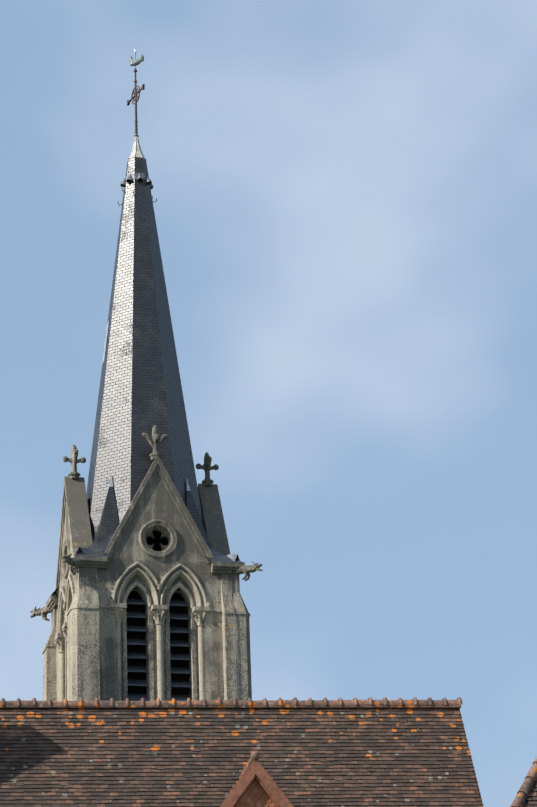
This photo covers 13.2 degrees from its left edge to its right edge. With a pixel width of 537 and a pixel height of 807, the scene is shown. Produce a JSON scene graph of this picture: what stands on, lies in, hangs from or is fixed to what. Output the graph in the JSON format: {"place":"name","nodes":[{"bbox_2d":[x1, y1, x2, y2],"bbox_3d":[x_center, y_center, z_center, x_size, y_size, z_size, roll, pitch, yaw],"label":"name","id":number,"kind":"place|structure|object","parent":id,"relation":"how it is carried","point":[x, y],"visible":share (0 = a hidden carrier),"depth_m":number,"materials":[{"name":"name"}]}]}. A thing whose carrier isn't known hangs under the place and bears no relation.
{"place":"outdoors","nodes":[
{"label":"outdoors","id":0,"kind":"place"},
{"bbox_2d":[30,425,262,700],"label":"tower","id":1,"kind":"structure","parent":0,"point":[84,652],"depth_m":68.24,"materials":[{"name":"grey stone"}]},
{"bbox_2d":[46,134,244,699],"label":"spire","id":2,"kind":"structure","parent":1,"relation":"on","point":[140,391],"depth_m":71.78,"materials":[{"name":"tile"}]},
{"bbox_2d":[127,68,144,136],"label":"cross","id":3,"kind":"object","parent":2,"relation":"on","point":[135,98],"visible":0.94,"depth_m":76.44,"materials":[{"name":"metal"}]},
{"bbox_2d":[129,48,143,66],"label":"weathervane","id":4,"kind":"object","parent":3,"relation":"on","point":[135,62],"visible":1,"depth_m":77.00,"materials":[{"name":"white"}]},
{"bbox_2d":[126,588,191,700],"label":"louvres","id":5,"kind":"object","parent":1,"relation":"on","point":[134,696],"visible":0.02,"depth_m":67.88,"materials":[{"name":"black wood"}]},
{"bbox_2d":[240,751,258,775],"bbox_3d":[-0.373,6.869,43.718,0.162,0.201,1.907,1,-21,-8],"label":"dormer ridge cap","id":6,"kind":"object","parent":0,"point":[254,755],"depth_m":42.87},
{"bbox_2d":[0,0,536,806],"label":"sky","id":7,"kind":"structure","parent":0,"point":[345,191],"materials":[{"name":"blue"}]},
{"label":"house walls","id":8,"kind":"object","parent":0,"visible":0},
{"bbox_2d":[0,708,483,806],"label":"roof front","id":9,"kind":"structure","parent":8,"relation":"on","point":[201,757],"depth_m":44.81,"materials":[{"name":"tile"}]},
{"bbox_2d":[0,697,462,708],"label":"ridge","id":10,"kind":"structure","parent":9,"relation":"on","point":[414,702],"depth_m":45.88,"materials":[{"name":"red-brown clay tile"}]},
{"bbox_2d":[227,767,276,806],"bbox_3d":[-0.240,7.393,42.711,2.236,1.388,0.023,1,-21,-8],"label":"dormer","id":11,"kind":"object","parent":9,"relation":"attached to","point":[252,794],"visible":0.42,"depth_m":42.75,"materials":[{"name":"brown tile"}]},
{"bbox_2d":[220,760,293,806],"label":"gable trim","id":12,"kind":"structure","parent":9,"relation":"attached to","point":[257,772],"depth_m":42.69,"materials":[{"name":"brown wood"}]},
{"bbox_2d":[523,780,536,806],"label":"roof","id":13,"kind":"structure","parent":8,"relation":"on","point":[531,800],"depth_m":40.00,"materials":[{"name":"tile"}]},
{"bbox_2d":[510,757,536,806],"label":"roof hip","id":14,"kind":"object","parent":13,"relation":"on","point":[524,790],"visible":1,"depth_m":40.09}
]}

